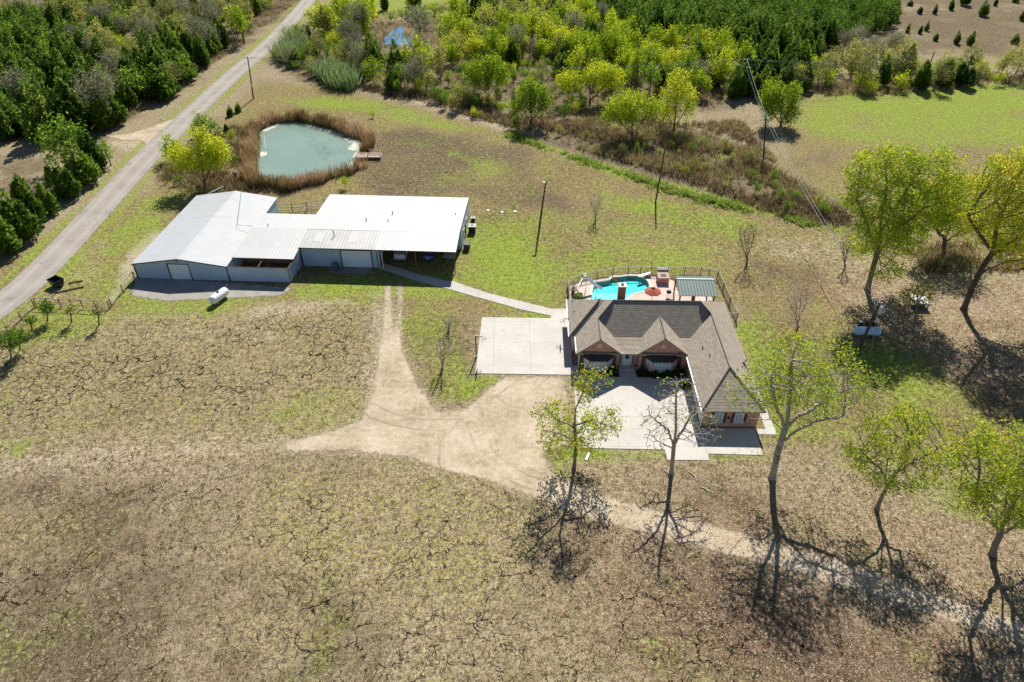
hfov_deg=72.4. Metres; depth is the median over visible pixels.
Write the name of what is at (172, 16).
leafy tree
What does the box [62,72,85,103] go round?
cedar tree
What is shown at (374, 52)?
cedar tree
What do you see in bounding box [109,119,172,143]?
dirt turnout
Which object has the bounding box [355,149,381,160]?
fishing dock
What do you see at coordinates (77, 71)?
cedar tree
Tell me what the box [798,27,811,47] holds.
cedar tree
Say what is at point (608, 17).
willow tree
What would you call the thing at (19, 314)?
pipe fence
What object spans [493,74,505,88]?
olive leaf tree
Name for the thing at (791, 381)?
pecan tree
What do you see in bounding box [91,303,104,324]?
young tree
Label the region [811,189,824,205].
olive leaf tree
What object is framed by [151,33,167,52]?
cedar tree
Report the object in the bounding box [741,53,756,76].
cedar tree
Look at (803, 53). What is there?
cedar tree
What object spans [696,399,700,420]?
garage door
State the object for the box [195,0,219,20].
bare tree
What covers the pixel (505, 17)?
willow tree
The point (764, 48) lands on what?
cedar tree
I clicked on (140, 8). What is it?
olive leaf tree
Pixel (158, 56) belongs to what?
cedar tree
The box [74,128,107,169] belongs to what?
cedar tree
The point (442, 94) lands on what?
leafy tree
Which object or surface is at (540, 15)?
olive leaf tree
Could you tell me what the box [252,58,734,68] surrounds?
power line
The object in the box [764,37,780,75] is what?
cedar tree
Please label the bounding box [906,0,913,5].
cedar tree
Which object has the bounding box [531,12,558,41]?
willow tree
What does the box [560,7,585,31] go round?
bare tree
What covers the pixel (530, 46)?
bare tree
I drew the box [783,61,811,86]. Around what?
olive leaf tree
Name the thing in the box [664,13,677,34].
cedar tree
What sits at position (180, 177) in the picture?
leafy tree
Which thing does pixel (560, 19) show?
willow tree
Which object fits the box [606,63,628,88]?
willow tree
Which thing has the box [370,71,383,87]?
olive leaf tree
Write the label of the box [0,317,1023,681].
grass tufts
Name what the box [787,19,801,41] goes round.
cedar tree
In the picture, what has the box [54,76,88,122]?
cedar tree
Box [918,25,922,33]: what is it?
cedar tree
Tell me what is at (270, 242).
stall shed
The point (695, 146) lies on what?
leafy tree
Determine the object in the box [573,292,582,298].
potted plant
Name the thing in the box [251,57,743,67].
power line
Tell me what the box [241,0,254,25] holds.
olive leaf tree
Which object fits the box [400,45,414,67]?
willow tree
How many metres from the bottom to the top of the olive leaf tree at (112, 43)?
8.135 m
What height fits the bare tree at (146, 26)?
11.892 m
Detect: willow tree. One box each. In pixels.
[156,127,184,161]
[160,120,233,185]
[188,108,222,136]
[222,2,250,43]
[303,0,339,36]
[312,0,340,28]
[323,29,343,47]
[327,0,347,21]
[330,7,347,21]
[330,14,360,34]
[348,16,371,35]
[349,0,375,37]
[356,0,377,24]
[356,45,368,66]
[360,55,386,82]
[400,33,434,65]
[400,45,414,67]
[420,47,435,73]
[433,9,458,43]
[440,31,462,53]
[441,27,466,49]
[441,41,464,66]
[444,12,462,23]
[447,0,460,15]
[452,0,469,23]
[454,10,474,41]
[460,49,512,97]
[462,30,484,64]
[467,20,484,37]
[469,12,485,26]
[473,32,489,54]
[477,0,491,20]
[477,4,492,26]
[482,23,502,60]
[488,33,512,62]
[491,9,515,25]
[492,21,512,41]
[493,2,510,27]
[500,0,518,7]
[502,33,520,52]
[503,75,555,123]
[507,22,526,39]
[509,4,521,19]
[509,12,530,35]
[519,29,529,58]
[522,1,541,38]
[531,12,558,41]
[533,34,551,60]
[545,8,560,28]
[545,41,559,59]
[546,11,561,28]
[548,0,569,24]
[550,25,567,45]
[553,23,573,40]
[554,55,627,103]
[558,33,577,52]
[559,26,588,39]
[563,1,573,18]
[563,41,588,74]
[564,18,577,30]
[567,1,583,25]
[569,30,602,59]
[571,23,589,46]
[575,43,600,60]
[578,0,594,15]
[579,27,598,43]
[581,0,600,15]
[581,9,597,28]
[582,9,602,30]
[591,31,611,45]
[593,42,609,61]
[596,23,621,60]
[600,22,627,60]
[600,86,665,136]
[602,8,618,30]
[606,6,616,19]
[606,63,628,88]
[607,13,622,32]
[609,34,633,54]
[611,46,629,65]
[613,48,640,69]
[614,19,637,30]
[615,39,634,54]
[617,22,636,45]
[623,65,634,84]
[625,9,642,29]
[626,28,644,47]
[627,46,649,79]
[640,37,649,52]
[641,32,655,46]
[641,40,664,64]
[645,49,663,66]
[648,20,668,48]
[656,22,685,49]
[657,67,699,130]
[660,24,680,51]
[660,54,674,70]
[661,46,682,68]
[668,62,684,86]
[676,19,690,41]
[677,40,700,74]
[685,59,705,89]
[689,22,704,42]
[689,67,713,96]
[700,26,717,52]
[700,40,709,56]
[706,44,736,69]
[707,23,733,59]
[708,24,727,55]
[708,56,736,85]
[710,42,730,89]
[722,31,737,50]
[728,44,741,65]
[736,35,756,63]
[755,73,805,127]
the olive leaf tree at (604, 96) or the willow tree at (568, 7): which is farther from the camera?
the willow tree at (568, 7)
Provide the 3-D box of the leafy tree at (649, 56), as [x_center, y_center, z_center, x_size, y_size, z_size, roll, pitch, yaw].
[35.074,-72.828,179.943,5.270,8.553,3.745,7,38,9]
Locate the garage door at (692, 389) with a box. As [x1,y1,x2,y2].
[691,383,696,403]
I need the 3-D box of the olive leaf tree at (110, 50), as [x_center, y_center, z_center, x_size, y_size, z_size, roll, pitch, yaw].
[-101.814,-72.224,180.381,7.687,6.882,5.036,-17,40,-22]
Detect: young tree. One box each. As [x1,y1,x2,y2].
[0,325,27,357]
[7,325,30,349]
[22,312,38,330]
[35,298,55,320]
[59,301,76,322]
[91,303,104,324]
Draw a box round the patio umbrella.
[645,287,660,295]
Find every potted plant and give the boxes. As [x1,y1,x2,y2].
[568,282,578,293]
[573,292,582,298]
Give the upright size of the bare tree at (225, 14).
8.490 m
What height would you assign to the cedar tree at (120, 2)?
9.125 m
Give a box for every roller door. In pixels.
[166,263,192,279]
[339,250,373,267]
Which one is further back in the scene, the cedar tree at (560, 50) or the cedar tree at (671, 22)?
the cedar tree at (671, 22)
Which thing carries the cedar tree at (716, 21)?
on the ground
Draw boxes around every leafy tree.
[0,20,14,35]
[0,44,19,62]
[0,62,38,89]
[15,69,35,100]
[27,111,91,160]
[35,34,50,52]
[58,14,87,30]
[98,137,115,165]
[108,9,129,38]
[114,44,135,73]
[114,64,145,94]
[159,57,179,77]
[165,13,183,23]
[170,174,182,181]
[174,56,199,81]
[175,49,194,62]
[228,155,239,162]
[259,0,270,9]
[291,62,300,69]
[303,65,315,77]
[304,40,316,55]
[313,30,325,39]
[323,39,333,56]
[382,49,389,64]
[389,78,401,93]
[393,61,407,86]
[427,85,443,101]
[433,88,447,100]
[439,89,449,107]
[453,64,462,72]
[469,91,480,105]
[493,88,503,95]
[509,68,517,81]
[510,115,519,129]
[518,66,530,77]
[523,59,532,68]
[543,57,550,64]
[548,69,558,77]
[557,101,572,116]
[575,84,585,92]
[575,98,586,111]
[576,95,587,108]
[591,56,612,65]
[634,142,640,151]
[640,41,658,67]
[641,59,662,92]
[643,142,649,150]
[663,60,685,72]
[685,55,705,73]
[687,31,703,49]
[689,139,696,151]
[699,31,717,51]
[747,169,757,180]
[753,181,762,191]
[770,168,781,180]
[775,187,787,197]
[782,197,796,211]
[792,190,803,198]
[818,200,831,216]
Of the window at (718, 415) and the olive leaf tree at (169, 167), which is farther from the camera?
the olive leaf tree at (169, 167)
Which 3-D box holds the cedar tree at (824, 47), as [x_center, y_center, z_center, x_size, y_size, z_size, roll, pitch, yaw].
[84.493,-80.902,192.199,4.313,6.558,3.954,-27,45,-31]
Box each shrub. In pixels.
[607,366,616,374]
[637,366,647,375]
[648,369,660,378]
[661,369,672,378]
[672,367,684,376]
[679,380,689,388]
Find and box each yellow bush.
[110,30,120,45]
[116,34,126,49]
[225,129,234,140]
[339,173,350,185]
[412,82,421,90]
[496,100,508,111]
[565,92,576,103]
[570,102,578,110]
[682,164,689,172]
[814,70,837,87]
[822,65,838,84]
[843,63,858,77]
[852,58,873,76]
[852,72,870,89]
[861,78,881,92]
[892,62,905,76]
[892,69,912,90]
[931,62,942,83]
[976,56,992,67]
[981,64,992,76]
[987,71,1006,84]
[992,57,1007,72]
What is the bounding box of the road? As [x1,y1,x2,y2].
[0,0,314,319]
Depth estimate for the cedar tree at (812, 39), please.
191.36 m
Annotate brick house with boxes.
[566,283,765,426]
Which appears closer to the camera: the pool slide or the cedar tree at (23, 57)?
the pool slide
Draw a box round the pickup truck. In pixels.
[393,251,407,259]
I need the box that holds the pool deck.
[570,277,678,299]
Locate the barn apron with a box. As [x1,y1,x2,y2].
[132,276,290,300]
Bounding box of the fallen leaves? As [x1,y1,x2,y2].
[500,264,1023,681]
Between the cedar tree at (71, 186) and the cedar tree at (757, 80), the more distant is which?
the cedar tree at (757, 80)
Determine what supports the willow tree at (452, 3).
on the ground
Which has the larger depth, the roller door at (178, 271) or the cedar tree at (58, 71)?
the cedar tree at (58, 71)
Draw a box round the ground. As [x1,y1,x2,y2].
[0,0,1023,681]
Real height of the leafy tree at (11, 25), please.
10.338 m
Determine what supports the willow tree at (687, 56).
on the ground
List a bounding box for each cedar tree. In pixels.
[0,28,20,56]
[0,42,18,67]
[0,62,7,80]
[0,86,28,111]
[0,92,20,119]
[0,109,15,139]
[0,188,42,241]
[0,213,22,256]
[4,109,24,137]
[6,59,24,95]
[8,171,47,224]
[9,21,30,52]
[12,58,41,104]
[15,52,22,59]
[19,43,25,54]
[19,81,59,143]
[21,55,45,82]
[21,57,54,92]
[23,44,44,69]
[24,34,41,52]
[28,80,52,105]
[34,44,55,80]
[34,180,60,214]
[42,153,84,200]
[43,7,60,27]
[45,88,86,136]
[47,2,58,21]
[48,34,55,57]
[48,47,71,84]
[49,77,93,129]
[52,28,69,49]
[53,34,68,60]
[53,65,63,87]
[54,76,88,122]
[57,140,102,185]
[59,4,78,23]
[60,4,72,21]
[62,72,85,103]
[65,32,76,51]
[65,50,76,71]
[68,41,87,59]
[69,61,90,89]
[70,55,89,78]
[72,26,89,58]
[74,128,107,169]
[82,14,99,37]
[82,53,114,81]
[85,83,128,125]
[86,67,127,107]
[88,34,108,60]
[88,59,113,76]
[88,84,115,130]
[90,14,100,23]
[90,42,113,79]
[100,14,121,46]
[109,3,132,28]
[110,0,129,11]
[114,76,138,108]
[116,45,146,94]
[120,1,132,19]
[127,64,147,98]
[130,47,145,68]
[137,26,165,76]
[143,62,174,101]
[149,50,166,73]
[150,30,164,44]
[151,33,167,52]
[153,65,182,99]
[154,15,167,36]
[160,21,174,42]
[164,37,176,49]
[164,47,197,80]
[165,16,177,31]
[166,1,180,24]
[168,35,190,59]
[174,25,192,59]
[191,0,207,21]
[191,32,211,66]
[204,25,222,51]
[205,37,218,54]
[211,15,220,30]
[216,20,229,46]
[223,124,229,132]
[226,106,233,116]
[234,102,241,112]
[249,0,262,14]
[287,47,303,66]
[306,26,312,38]
[362,30,383,71]
[379,0,389,9]
[384,67,400,89]
[386,38,405,74]
[404,0,421,5]
[460,0,474,25]
[469,16,482,34]
[472,0,481,12]
[476,45,487,66]
[481,0,495,11]
[489,7,504,27]
[503,39,521,68]
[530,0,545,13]
[541,33,549,54]
[548,0,560,23]
[550,53,561,70]
[556,51,566,75]
[557,39,572,57]
[559,49,574,75]
[576,47,592,75]
[589,19,596,33]
[596,24,605,36]
[597,8,606,24]
[627,24,638,42]
[634,5,648,28]
[638,19,649,42]
[648,5,664,35]
[649,22,658,40]
[651,3,665,31]
[653,63,666,89]
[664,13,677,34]
[665,13,674,31]
[672,12,685,42]
[685,14,695,33]
[689,8,708,34]
[692,15,706,35]
[695,41,706,67]
[699,20,712,45]
[705,48,723,85]
[711,12,724,34]
[715,26,729,46]
[724,64,748,98]
[726,13,736,28]
[728,17,743,32]
[730,24,740,48]
[731,61,752,95]
[736,27,746,39]
[736,28,751,41]
[736,29,750,56]
[739,31,756,58]
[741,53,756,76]
[741,65,753,80]
[745,15,754,27]
[748,22,762,47]
[748,72,762,96]
[749,65,774,97]
[754,43,763,63]
[754,52,775,75]
[755,37,771,57]
[757,12,771,36]
[760,59,777,85]
[761,26,772,42]
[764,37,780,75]
[766,17,776,31]
[768,25,778,40]
[770,51,776,71]
[772,23,788,48]
[776,22,794,53]
[776,38,783,55]
[777,44,793,73]
[777,57,799,84]
[778,54,795,74]
[778,61,794,90]
[782,16,795,30]
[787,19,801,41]
[787,33,801,51]
[790,52,800,76]
[791,22,810,42]
[796,38,812,66]
[796,63,815,89]
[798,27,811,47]
[806,32,814,46]
[808,22,819,32]
[810,34,823,63]
[810,47,816,57]
[811,21,824,40]
[815,34,826,57]
[824,17,837,47]
[876,53,893,85]
[892,43,917,77]
[905,23,910,31]
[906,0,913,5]
[911,58,932,89]
[917,6,922,13]
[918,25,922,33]
[923,21,929,30]
[932,3,937,13]
[932,33,938,40]
[934,58,956,86]
[948,0,954,9]
[953,30,961,43]
[953,55,977,86]
[960,0,971,4]
[966,31,976,44]
[978,0,989,15]
[1010,33,1019,43]
[1018,11,1023,20]
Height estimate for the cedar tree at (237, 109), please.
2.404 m
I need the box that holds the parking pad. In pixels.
[476,309,572,374]
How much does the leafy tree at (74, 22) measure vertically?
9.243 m
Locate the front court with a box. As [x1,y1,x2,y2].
[572,365,762,460]
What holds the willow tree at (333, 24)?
on the ground
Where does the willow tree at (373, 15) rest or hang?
on the ground
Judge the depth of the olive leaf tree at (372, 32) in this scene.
200.28 m
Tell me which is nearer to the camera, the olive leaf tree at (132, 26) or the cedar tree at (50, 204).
the cedar tree at (50, 204)
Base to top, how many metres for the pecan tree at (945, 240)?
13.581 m
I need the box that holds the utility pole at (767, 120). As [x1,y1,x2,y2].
[763,114,769,159]
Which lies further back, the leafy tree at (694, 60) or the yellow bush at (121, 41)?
the yellow bush at (121, 41)
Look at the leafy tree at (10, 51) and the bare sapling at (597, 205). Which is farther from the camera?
the leafy tree at (10, 51)
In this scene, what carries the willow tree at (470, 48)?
on the ground
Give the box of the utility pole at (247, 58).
[244,57,253,98]
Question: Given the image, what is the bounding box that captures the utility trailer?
[442,251,457,261]
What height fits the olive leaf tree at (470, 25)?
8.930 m
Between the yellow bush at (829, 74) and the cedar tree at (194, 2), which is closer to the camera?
the yellow bush at (829, 74)
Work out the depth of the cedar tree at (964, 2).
245.85 m
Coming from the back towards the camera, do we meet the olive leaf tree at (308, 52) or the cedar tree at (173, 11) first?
the cedar tree at (173, 11)
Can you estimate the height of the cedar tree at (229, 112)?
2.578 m
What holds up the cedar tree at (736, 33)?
on the ground
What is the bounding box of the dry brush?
[120,0,1023,273]
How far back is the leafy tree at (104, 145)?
132.49 m
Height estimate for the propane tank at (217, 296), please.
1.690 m
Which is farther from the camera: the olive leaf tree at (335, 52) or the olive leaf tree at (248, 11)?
the olive leaf tree at (248, 11)
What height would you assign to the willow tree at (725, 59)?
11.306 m
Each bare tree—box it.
[0,65,39,99]
[63,21,87,38]
[69,64,120,128]
[77,32,106,51]
[84,4,104,22]
[85,2,110,20]
[95,45,129,75]
[109,13,133,35]
[129,27,143,43]
[132,12,158,42]
[174,0,189,8]
[175,0,195,14]
[182,12,210,39]
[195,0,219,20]
[197,0,219,26]
[198,21,220,40]
[216,3,239,29]
[284,44,293,60]
[333,13,364,39]
[340,0,371,39]
[341,31,364,59]
[346,38,369,66]
[368,36,383,50]
[398,54,426,85]
[401,1,434,36]
[404,30,430,53]
[506,20,527,45]
[519,35,539,58]
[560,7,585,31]
[594,1,609,13]
[690,56,712,84]
[837,28,855,54]
[844,37,856,62]
[848,27,864,41]
[851,25,870,41]
[853,39,870,50]
[865,37,878,48]
[866,40,887,55]
[867,35,882,53]
[880,34,901,49]
[890,32,906,55]
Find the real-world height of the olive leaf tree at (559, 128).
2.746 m
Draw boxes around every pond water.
[257,121,361,178]
[383,26,428,46]
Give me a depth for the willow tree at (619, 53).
180.96 m
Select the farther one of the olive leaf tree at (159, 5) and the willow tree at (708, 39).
the olive leaf tree at (159, 5)
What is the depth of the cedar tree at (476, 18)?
198.35 m
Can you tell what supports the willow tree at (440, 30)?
on the ground
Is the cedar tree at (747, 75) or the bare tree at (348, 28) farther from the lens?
the bare tree at (348, 28)
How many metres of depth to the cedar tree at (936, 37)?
207.68 m
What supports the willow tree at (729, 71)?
on the ground
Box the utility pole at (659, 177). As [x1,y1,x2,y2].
[655,149,664,202]
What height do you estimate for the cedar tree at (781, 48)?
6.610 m
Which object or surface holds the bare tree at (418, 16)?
on the ground
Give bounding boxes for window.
[714,412,724,422]
[733,413,744,422]
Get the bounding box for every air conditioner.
[468,224,476,233]
[471,216,475,222]
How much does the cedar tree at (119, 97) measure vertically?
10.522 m
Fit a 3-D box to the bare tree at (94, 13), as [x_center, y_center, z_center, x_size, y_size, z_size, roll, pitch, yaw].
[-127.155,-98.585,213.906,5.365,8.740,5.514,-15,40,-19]
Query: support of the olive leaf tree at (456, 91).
on the ground
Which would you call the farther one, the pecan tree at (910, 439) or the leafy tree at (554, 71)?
the leafy tree at (554, 71)
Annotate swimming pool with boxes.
[588,274,651,299]
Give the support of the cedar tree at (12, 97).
on the ground
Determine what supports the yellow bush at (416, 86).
on the ground
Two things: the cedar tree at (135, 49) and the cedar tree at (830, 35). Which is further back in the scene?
the cedar tree at (830, 35)
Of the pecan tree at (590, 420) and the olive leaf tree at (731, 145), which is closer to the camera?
the pecan tree at (590, 420)
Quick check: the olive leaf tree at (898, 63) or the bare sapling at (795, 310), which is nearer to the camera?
the bare sapling at (795, 310)
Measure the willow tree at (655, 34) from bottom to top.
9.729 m
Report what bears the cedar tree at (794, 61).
on the ground
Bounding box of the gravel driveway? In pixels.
[278,283,1023,644]
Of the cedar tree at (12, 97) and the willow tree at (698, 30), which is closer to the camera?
the cedar tree at (12, 97)
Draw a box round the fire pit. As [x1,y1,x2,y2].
[656,272,669,283]
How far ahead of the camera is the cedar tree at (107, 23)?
200.01 m
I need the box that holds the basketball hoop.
[475,329,486,357]
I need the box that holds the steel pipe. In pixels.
[54,286,83,292]
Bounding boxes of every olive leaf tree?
[1,1,24,13]
[41,0,60,17]
[63,0,86,16]
[70,8,85,24]
[83,26,94,45]
[89,16,114,46]
[90,0,105,10]
[96,0,112,14]
[97,29,118,45]
[100,33,120,53]
[105,47,125,63]
[106,0,123,11]
[110,8,132,34]
[122,33,141,54]
[123,41,144,54]
[127,5,138,17]
[127,14,141,29]
[131,0,148,19]
[131,1,159,23]
[141,13,154,40]
[145,9,155,27]
[155,0,174,18]
[156,0,179,19]
[161,14,182,27]
[161,59,185,79]
[162,159,175,174]
[172,13,189,28]
[177,7,193,23]
[185,2,204,24]
[194,0,220,11]
[211,1,225,15]
[217,0,229,12]
[221,3,236,32]
[227,3,249,38]
[230,0,251,12]
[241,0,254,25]
[276,52,285,63]
[301,58,310,69]
[303,43,314,60]
[305,56,315,68]
[306,28,328,58]
[312,6,338,31]
[328,47,344,62]
[331,36,350,60]
[332,29,346,43]
[358,34,383,57]
[367,28,380,39]
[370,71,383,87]
[411,47,428,87]
[421,68,436,90]
[428,37,446,75]
[430,77,439,84]
[434,63,442,76]
[444,26,465,53]
[444,73,452,86]
[448,93,458,109]
[449,81,463,105]
[461,18,482,32]
[462,88,471,105]
[469,22,492,47]
[473,0,500,28]
[482,90,495,105]
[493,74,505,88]
[499,0,518,15]
[509,86,522,106]
[519,0,531,14]
[530,47,538,59]
[531,7,549,40]
[534,57,545,69]
[534,67,545,83]
[538,0,551,11]
[540,88,560,111]
[546,0,570,11]
[549,81,559,95]
[551,31,562,55]
[555,123,563,134]
[577,60,586,80]
[599,91,609,106]
[608,87,624,99]
[618,142,629,153]
[628,74,643,87]
[629,73,642,88]
[684,32,691,46]
[688,156,701,167]
[724,141,735,149]
[727,152,736,161]
[744,149,755,163]
[758,160,767,171]
[770,178,780,190]
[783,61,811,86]
[811,56,834,81]
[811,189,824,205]
[818,52,845,75]
[824,40,850,62]
[841,41,864,75]
[847,35,867,63]
[853,50,881,88]
[862,42,875,67]
[864,38,901,76]
[879,35,922,61]
[891,47,917,80]
[910,57,933,78]
[930,56,955,89]
[931,50,958,67]
[955,38,987,65]
[975,61,988,81]
[994,46,1017,72]
[1006,40,1023,73]
[1006,47,1023,79]
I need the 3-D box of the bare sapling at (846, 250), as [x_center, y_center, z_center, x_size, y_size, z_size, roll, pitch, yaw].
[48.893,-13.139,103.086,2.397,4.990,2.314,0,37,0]
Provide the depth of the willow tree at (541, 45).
187.81 m
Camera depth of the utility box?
107.93 m
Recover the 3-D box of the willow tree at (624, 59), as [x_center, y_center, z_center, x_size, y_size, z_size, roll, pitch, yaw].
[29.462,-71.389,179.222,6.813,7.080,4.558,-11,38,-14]
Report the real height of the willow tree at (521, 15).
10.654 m
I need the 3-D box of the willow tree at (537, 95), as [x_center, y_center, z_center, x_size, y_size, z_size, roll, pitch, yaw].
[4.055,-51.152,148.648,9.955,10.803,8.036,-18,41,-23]
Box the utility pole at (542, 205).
[538,181,546,229]
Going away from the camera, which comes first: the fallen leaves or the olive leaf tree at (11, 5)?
the fallen leaves
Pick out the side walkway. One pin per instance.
(769, 429)
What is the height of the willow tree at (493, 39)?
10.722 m
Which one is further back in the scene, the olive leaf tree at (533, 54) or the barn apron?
the olive leaf tree at (533, 54)
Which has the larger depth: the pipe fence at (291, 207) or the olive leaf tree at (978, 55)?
the olive leaf tree at (978, 55)
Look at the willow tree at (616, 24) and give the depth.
195.26 m
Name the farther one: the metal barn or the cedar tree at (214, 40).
the cedar tree at (214, 40)
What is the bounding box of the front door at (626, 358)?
[622,355,630,364]
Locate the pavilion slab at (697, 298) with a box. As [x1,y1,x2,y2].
[681,296,712,300]
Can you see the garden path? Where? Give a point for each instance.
(467, 290)
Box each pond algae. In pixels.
[262,124,279,131]
[300,123,344,136]
[343,136,361,156]
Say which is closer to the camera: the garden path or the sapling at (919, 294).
the sapling at (919, 294)
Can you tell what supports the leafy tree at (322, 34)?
on the ground
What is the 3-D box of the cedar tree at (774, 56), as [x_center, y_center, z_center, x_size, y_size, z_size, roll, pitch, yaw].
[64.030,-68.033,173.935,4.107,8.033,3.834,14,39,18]
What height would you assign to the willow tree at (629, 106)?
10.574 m
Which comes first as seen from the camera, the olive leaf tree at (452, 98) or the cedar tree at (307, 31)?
the olive leaf tree at (452, 98)
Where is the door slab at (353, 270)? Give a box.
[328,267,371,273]
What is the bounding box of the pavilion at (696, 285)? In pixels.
[673,276,716,300]
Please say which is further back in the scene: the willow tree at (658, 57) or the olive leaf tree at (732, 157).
the willow tree at (658, 57)
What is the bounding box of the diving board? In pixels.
[638,272,651,277]
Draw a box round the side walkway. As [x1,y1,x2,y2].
[755,384,775,434]
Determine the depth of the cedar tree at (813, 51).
182.77 m
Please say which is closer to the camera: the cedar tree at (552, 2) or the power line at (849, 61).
the power line at (849, 61)
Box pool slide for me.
[577,273,601,292]
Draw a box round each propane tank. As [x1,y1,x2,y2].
[209,287,228,303]
[853,326,881,337]
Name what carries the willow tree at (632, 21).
on the ground
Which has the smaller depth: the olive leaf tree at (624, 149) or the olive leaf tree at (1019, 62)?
the olive leaf tree at (624, 149)
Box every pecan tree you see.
[524,363,627,470]
[635,373,722,475]
[721,322,893,480]
[834,392,962,511]
[837,138,975,291]
[907,166,991,253]
[936,409,1023,557]
[954,142,1023,311]
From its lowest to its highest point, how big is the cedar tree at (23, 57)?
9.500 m
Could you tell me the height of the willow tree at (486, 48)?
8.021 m
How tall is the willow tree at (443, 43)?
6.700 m
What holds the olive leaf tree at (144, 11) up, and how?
on the ground
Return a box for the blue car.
[422,252,435,259]
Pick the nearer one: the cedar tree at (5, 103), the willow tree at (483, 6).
the cedar tree at (5, 103)
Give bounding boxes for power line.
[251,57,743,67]
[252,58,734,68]
[261,63,741,72]
[752,57,933,66]
[757,53,931,62]
[766,114,876,299]
[769,127,876,305]
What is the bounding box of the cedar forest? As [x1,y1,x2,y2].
[0,0,902,49]
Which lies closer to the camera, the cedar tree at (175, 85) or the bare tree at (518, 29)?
the cedar tree at (175, 85)
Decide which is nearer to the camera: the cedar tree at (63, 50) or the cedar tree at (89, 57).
the cedar tree at (89, 57)
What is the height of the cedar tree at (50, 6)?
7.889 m
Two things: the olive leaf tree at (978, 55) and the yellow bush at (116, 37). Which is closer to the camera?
the olive leaf tree at (978, 55)
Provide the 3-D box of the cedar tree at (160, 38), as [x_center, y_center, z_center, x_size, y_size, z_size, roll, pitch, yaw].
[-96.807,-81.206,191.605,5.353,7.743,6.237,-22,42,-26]
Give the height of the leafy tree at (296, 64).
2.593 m
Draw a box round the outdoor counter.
[657,267,669,271]
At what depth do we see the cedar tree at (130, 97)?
158.14 m
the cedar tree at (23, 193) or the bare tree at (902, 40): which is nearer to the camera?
the cedar tree at (23, 193)
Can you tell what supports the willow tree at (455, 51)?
on the ground
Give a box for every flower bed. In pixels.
[579,368,618,376]
[636,369,685,377]
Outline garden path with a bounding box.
[380,263,565,315]
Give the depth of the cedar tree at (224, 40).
200.51 m
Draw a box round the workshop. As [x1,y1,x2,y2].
[297,194,468,272]
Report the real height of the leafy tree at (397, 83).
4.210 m
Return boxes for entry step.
[618,364,634,370]
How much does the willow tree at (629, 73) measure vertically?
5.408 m
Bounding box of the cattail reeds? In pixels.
[235,107,377,192]
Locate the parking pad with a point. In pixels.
(535, 346)
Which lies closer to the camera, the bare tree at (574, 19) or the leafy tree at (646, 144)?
the leafy tree at (646, 144)
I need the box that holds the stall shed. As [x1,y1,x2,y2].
[227,213,314,282]
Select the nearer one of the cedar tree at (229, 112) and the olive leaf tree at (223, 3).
the cedar tree at (229, 112)
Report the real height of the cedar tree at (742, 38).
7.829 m
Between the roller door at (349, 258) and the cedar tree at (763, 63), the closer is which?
the roller door at (349, 258)
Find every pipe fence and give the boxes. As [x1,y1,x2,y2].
[0,299,34,333]
[33,298,109,308]
[108,271,134,306]
[278,198,326,211]
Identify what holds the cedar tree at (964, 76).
on the ground
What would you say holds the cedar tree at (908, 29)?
on the ground
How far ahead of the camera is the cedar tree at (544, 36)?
193.07 m
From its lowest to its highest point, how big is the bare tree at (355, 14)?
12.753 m
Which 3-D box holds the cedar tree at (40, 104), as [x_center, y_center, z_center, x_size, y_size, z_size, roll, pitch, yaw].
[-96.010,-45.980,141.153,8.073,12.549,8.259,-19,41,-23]
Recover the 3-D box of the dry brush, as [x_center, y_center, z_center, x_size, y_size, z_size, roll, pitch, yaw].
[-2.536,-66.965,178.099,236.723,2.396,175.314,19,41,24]
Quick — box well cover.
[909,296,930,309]
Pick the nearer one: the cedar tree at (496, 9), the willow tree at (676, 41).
the willow tree at (676, 41)
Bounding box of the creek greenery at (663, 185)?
[502,129,821,229]
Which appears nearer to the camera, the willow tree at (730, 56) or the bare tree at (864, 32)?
the willow tree at (730, 56)
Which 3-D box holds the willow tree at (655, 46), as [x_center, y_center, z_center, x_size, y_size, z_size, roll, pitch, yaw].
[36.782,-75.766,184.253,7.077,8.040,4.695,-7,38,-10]
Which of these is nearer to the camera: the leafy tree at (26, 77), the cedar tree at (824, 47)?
the leafy tree at (26, 77)
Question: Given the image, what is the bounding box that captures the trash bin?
[46,275,63,287]
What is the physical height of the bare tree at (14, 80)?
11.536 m
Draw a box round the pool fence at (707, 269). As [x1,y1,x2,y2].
[568,266,738,320]
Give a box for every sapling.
[435,337,451,368]
[442,315,455,331]
[590,195,602,220]
[736,222,758,263]
[784,286,814,327]
[837,237,850,265]
[895,279,942,331]
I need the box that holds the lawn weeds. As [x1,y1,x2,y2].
[309,131,1023,304]
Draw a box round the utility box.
[463,241,469,250]
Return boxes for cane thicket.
[264,21,369,92]
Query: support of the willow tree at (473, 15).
on the ground
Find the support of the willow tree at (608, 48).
on the ground
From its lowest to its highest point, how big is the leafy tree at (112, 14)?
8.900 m
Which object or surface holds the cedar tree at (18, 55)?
on the ground
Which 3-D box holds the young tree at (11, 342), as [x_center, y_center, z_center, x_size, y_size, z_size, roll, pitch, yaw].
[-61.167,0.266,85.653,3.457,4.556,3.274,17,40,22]
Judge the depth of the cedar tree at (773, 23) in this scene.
203.26 m
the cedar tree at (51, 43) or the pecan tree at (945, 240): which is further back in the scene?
the cedar tree at (51, 43)
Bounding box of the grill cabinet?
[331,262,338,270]
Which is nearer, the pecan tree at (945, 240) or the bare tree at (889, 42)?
the pecan tree at (945, 240)
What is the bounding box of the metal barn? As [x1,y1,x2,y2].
[131,191,278,280]
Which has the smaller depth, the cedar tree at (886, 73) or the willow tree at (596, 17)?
the cedar tree at (886, 73)
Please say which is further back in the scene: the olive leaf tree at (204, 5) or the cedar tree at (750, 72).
the olive leaf tree at (204, 5)
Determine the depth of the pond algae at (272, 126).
151.31 m

